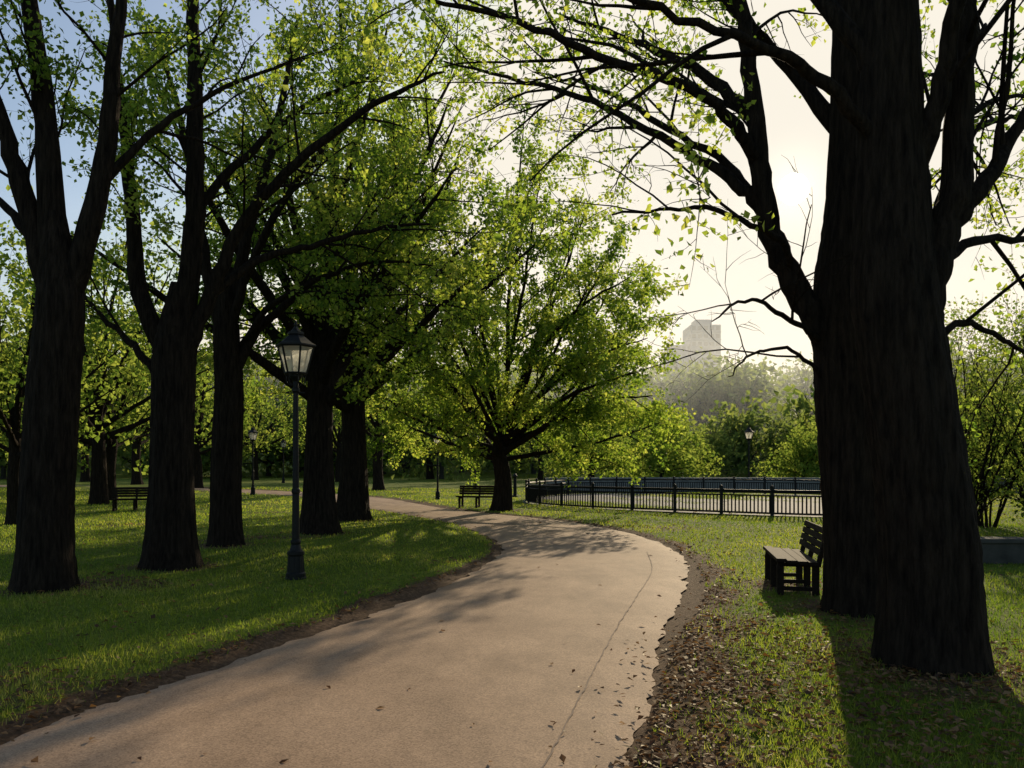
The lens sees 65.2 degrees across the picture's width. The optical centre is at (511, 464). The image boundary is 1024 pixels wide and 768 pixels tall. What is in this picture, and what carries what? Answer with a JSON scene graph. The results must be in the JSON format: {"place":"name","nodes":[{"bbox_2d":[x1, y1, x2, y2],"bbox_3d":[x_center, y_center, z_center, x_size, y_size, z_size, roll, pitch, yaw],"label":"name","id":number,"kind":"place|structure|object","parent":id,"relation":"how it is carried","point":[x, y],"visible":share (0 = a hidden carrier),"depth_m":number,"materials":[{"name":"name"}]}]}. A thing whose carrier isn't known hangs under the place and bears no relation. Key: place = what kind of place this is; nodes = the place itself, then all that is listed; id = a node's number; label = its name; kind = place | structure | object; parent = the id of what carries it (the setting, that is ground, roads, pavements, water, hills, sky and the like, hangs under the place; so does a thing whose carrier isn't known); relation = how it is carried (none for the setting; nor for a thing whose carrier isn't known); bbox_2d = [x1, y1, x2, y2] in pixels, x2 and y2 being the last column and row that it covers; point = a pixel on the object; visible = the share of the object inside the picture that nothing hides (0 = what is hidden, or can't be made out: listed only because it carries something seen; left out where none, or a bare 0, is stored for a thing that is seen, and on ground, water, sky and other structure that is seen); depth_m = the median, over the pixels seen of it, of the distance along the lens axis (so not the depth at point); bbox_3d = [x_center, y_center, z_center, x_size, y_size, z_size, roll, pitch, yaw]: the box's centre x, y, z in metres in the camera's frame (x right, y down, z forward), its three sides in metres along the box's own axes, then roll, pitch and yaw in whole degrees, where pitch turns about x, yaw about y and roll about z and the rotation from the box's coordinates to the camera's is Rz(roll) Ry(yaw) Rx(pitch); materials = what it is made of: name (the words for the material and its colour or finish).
{"place":"outdoors","nodes":[
{"label":"outdoors","id":0,"kind":"place"},
{"bbox_2d":[0,485,689,767],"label":"path","id":1,"kind":"structure","parent":0,"point":[526,608],"depth_m":5.75,"materials":[{"name":"concrete"}]},
{"bbox_2d":[0,418,1023,767],"bbox_3d":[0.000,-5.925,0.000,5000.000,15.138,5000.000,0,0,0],"label":"ground","id":2,"kind":"structure","parent":0,"point":[694,594],"depth_m":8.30,"materials":[{"name":"green plant"}]},
{"bbox_2d":[0,223,31,444],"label":"elm tree","id":3,"kind":"object","parent":2,"relation":"on","point":[9,347],"visible":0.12,"depth_m":29.86,"materials":[{"name":"green plant"}]},
{"bbox_2d":[0,281,134,471],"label":"elm tree","id":4,"kind":"object","parent":2,"relation":"on","point":[87,432],"visible":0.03,"depth_m":48.08,"materials":[{"name":"green plant"}]},
{"bbox_2d":[0,185,150,524],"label":"elm tree","id":5,"kind":"object","parent":2,"relation":"on","point":[11,431],"visible":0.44,"depth_m":21.10,"materials":[{"name":"green plant"}]},
{"bbox_2d":[0,243,211,498],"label":"elm tree","id":6,"kind":"object","parent":2,"relation":"on","point":[111,453],"visible":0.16,"depth_m":36.42,"materials":[{"name":"green plant"}]},
{"bbox_2d":[78,333,147,481],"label":"elm tree","id":7,"kind":"object","parent":2,"relation":"on","point":[84,476],"visible":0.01,"depth_m":74.70,"materials":[{"name":"green plant"}]},
{"bbox_2d":[109,487,147,510],"bbox_3d":[-12.805,1.180,27.217,1.550,0.838,0.615,0,0,-16],"label":"park bench","id":8,"kind":"object","parent":2,"relation":"on","point":[121,492],"visible":0.6,"depth_m":27.29,"materials":[{"name":"brown wood"}]},
{"bbox_2d":[0,179,266,504],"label":"elm tree","id":9,"kind":"object","parent":2,"relation":"on","point":[98,492],"visible":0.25,"depth_m":30.81,"materials":[{"name":"green plant"}]},
{"bbox_2d":[82,302,213,484],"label":"elm tree","id":10,"kind":"object","parent":2,"relation":"on","point":[136,477],"visible":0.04,"depth_m":63.69,"materials":[{"name":"green plant"}]},
{"bbox_2d":[0,0,391,593],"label":"elm tree","id":11,"kind":"object","parent":2,"relation":"on","point":[60,261],"visible":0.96,"depth_m":10.08,"materials":[{"name":"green plant"}]},
{"bbox_2d":[117,321,304,487],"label":"elm tree","id":12,"kind":"object","parent":2,"relation":"on","point":[198,476],"visible":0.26,"depth_m":54.80,"materials":[{"name":"green plant"}]},
{"bbox_2d":[197,340,306,479],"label":"elm tree","id":13,"kind":"object","parent":2,"relation":"on","point":[262,445],"visible":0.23,"depth_m":83.67,"materials":[{"name":"green plant"}]},
{"bbox_2d":[248,426,257,494],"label":"street lamp","id":14,"kind":"object","parent":2,"relation":"on","point":[252,433],"visible":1,"depth_m":41.95,"materials":[{"name":"black metal"}]},
{"bbox_2d":[0,0,528,570],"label":"elm tree","id":15,"kind":"object","parent":2,"relation":"on","point":[174,332],"visible":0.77,"depth_m":12.29,"materials":[{"name":"green plant"}]},
{"bbox_2d":[0,0,560,534],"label":"elm tree","id":16,"kind":"object","parent":2,"relation":"on","point":[322,396],"visible":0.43,"depth_m":17.20,"materials":[{"name":"green plant"}]},
{"bbox_2d":[280,438,286,482],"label":"street lamp","id":17,"kind":"object","parent":2,"relation":"on","point":[283,442],"visible":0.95,"depth_m":69.94,"materials":[{"name":"black metal"}]},
{"bbox_2d":[275,321,315,579],"bbox_3d":[-3.000,-0.200,11.100,0.570,3.600,0.494,0,0,0],"label":"street lamp","id":18,"kind":"object","parent":2,"relation":"on","point":[295,347],"visible":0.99,"depth_m":11.05,"materials":[{"name":"black metal"}]},
{"bbox_2d":[99,0,496,546],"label":"elm tree","id":19,"kind":"object","parent":2,"relation":"on","point":[231,351],"visible":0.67,"depth_m":15.15,"materials":[{"name":"green plant"}]},
{"bbox_2d":[271,381,400,481],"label":"elm tree","id":20,"kind":"object","parent":2,"relation":"on","point":[337,434],"visible":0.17,"depth_m":73.66,"materials":[{"name":"green plant"}]},
{"bbox_2d":[82,0,597,520],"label":"elm tree","id":21,"kind":"object","parent":2,"relation":"on","point":[352,502],"visible":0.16,"depth_m":21.80,"materials":[{"name":"green plant"}]},
{"bbox_2d":[287,301,457,489],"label":"elm tree","id":22,"kind":"object","parent":2,"relation":"on","point":[378,482],"visible":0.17,"depth_m":50.75,"materials":[{"name":"green plant"}]},
{"bbox_2d":[369,365,489,478],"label":"elm tree","id":23,"kind":"object","parent":2,"relation":"on","point":[429,475],"visible":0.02,"depth_m":87.63,"materials":[{"name":"green plant"}]},
{"bbox_2d":[433,429,440,499],"bbox_3d":[-3.400,-0.020,36.600,0.513,3.240,0.444,0,0,0],"label":"street lamp","id":24,"kind":"object","parent":2,"relation":"on","point":[437,495],"visible":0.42,"depth_m":36.56,"materials":[{"name":"black metal"}]},
{"bbox_2d":[456,485,493,507],"bbox_3d":[-1.246,1.180,29.417,1.550,0.838,0.615,0,0,13],"label":"park bench","id":25,"kind":"object","parent":2,"relation":"on","point":[473,490],"visible":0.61,"depth_m":29.60,"materials":[{"name":"brown wood"}]},
{"bbox_2d":[473,434,478,485],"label":"street lamp","id":26,"kind":"object","parent":2,"relation":"on","point":[475,465],"visible":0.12,"depth_m":51.96,"materials":[{"name":"black metal"}]},
{"bbox_2d":[0,505,1023,767],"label":"fallen leaves","id":27,"kind":"object","parent":2,"relation":"on","point":[682,689],"visible":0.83,"depth_m":5.44,"materials":[{"name":"brown plant"}]},
{"bbox_2d":[0,366,1023,479],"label":"park edge trees","id":28,"kind":"object","parent":2,"relation":"on","point":[729,442],"visible":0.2,"depth_m":101.48,"materials":[{"name":"green plant"}]},
{"bbox_2d":[5,324,1023,442],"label":"hillside forest","id":29,"kind":"object","parent":2,"relation":"on","point":[721,386],"visible":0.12,"depth_m":159.75,"materials":[{"name":"green plant"}]},
{"bbox_2d":[512,473,517,496],"bbox_3d":[0.150,1.000,40.000,0.260,1.200,0.260,0,0,0],"label":"bollard","id":30,"kind":"object","parent":2,"relation":"on","point":[514,485],"visible":0.97,"depth_m":39.93,"materials":[{"name":"black metal"}]},
{"bbox_2d":[340,68,695,510],"bbox_3d":[-0.468,-5.370,27.288,12.720,14.183,12.950,0,0,7],"label":"elm tree","id":31,"kind":"object","parent":2,"relation":"on","point":[478,384],"visible":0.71,"depth_m":24.95,"materials":[{"name":"green plant"}]},
{"bbox_2d":[509,363,576,479],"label":"elm tree","id":32,"kind":"object","parent":2,"relation":"on","point":[540,472],"visible":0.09,"depth_m":84.60,"materials":[{"name":"green plant"}]},
{"bbox_2d":[236,0,1023,617],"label":"elm tree","id":33,"kind":"object","parent":2,"relation":"on","point":[822,310],"visible":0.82,"depth_m":8.45,"materials":[{"name":"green plant"}]},
{"bbox_2d":[314,0,1023,676],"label":"elm tree","id":34,"kind":"object","parent":2,"relation":"on","point":[908,246],"visible":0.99,"depth_m":6.06,"materials":[{"name":"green plant"}]},
{"bbox_2d":[525,476,821,515],"bbox_3d":[8.606,1.110,33.676,16.101,0.980,20.586,0,0,0],"label":"iron railing","id":35,"kind":"object","parent":2,"relation":"on","point":[535,493],"visible":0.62,"depth_m":28.05,"materials":[{"name":"black metal"}]},
{"bbox_2d":[664,320,720,379],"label":"apartment tower","id":36,"kind":"structure","parent":2,"relation":"on","point":[696,335],"depth_m":293.00,"materials":[{"name":"grey concrete"}]},
{"bbox_2d":[744,426,753,476],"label":"street lamp","id":37,"kind":"object","parent":2,"relation":"on","point":[748,432],"visible":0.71,"depth_m":49.26,"materials":[{"name":"black metal"}]},
{"bbox_2d":[538,360,1023,488],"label":"distant trees","id":38,"kind":"object","parent":2,"relation":"on","point":[802,459],"visible":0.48,"depth_m":56.78,"materials":[{"name":"green plant"}]},
{"bbox_2d":[546,477,1023,492],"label":"stone wall","id":39,"kind":"structure","parent":2,"relation":"on","point":[697,485],"depth_m":47.27,"materials":[{"name":"grey stone"}]},
{"bbox_2d":[763,520,822,595],"bbox_3d":[3.617,1.170,10.247,0.615,0.838,1.550,0,0,11],"label":"park bench","id":40,"kind":"object","parent":2,"relation":"on","point":[777,560],"visible":0.84,"depth_m":10.10,"materials":[{"name":"brown wood"}]},
{"bbox_2d":[944,254,1023,527],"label":"sapling shrub","id":41,"kind":"object","parent":2,"relation":"on","point":[1000,508],"visible":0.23,"depth_m":19.43,"materials":[{"name":"green plant"}]},
{"bbox_2d":[944,290,1023,487],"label":"sapling shrub","id":42,"kind":"object","parent":2,"relation":"on","point":[993,342],"visible":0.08,"depth_m":21.33,"materials":[{"name":"green plant"}]},
{"bbox_2d":[947,295,1023,523],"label":"sapling shrub","id":43,"kind":"object","parent":2,"relation":"on","point":[978,454],"visible":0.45,"depth_m":17.34,"materials":[{"name":"green plant"}]},
{"bbox_2d":[961,311,1023,506],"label":"sapling shrub","id":44,"kind":"object","parent":2,"relation":"on","point":[1019,459],"visible":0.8,"depth_m":17.06,"materials":[{"name":"green plant"}]},
{"bbox_2d":[967,284,1023,430],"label":"sapling shrub","id":45,"kind":"object","parent":2,"relation":"on","point":[1021,345],"visible":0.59,"depth_m":18.25,"materials":[{"name":"green plant"}]},
{"bbox_2d":[968,339,1023,505],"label":"sapling shrub","id":46,"kind":"object","parent":2,"relation":"on","point":[1020,485],"visible":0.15,"depth_m":23.20,"materials":[{"name":"green plant"}]},
{"bbox_2d":[980,537,1023,563],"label":"stone wall","id":47,"kind":"structure","parent":2,"relation":"on","point":[1002,550],"depth_m":12.57,"materials":[{"name":"grey stone"}]},
{"bbox_2d":[994,383,1023,521],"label":"sapling shrub","id":48,"kind":"object","parent":2,"relation":"on","point":[1012,410],"visible":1,"depth_m":15.44,"materials":[{"name":"green plant"}]},
{"bbox_2d":[0,0,1023,384],"label":"sky","id":49,"kind":"structure","parent":0,"point":[793,131],"materials":[{"name":"white"}]},
{"bbox_2d":[522,493,821,516],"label":"terrace","id":50,"kind":"structure","parent":0,"point":[800,506],"depth_m":32.10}
]}

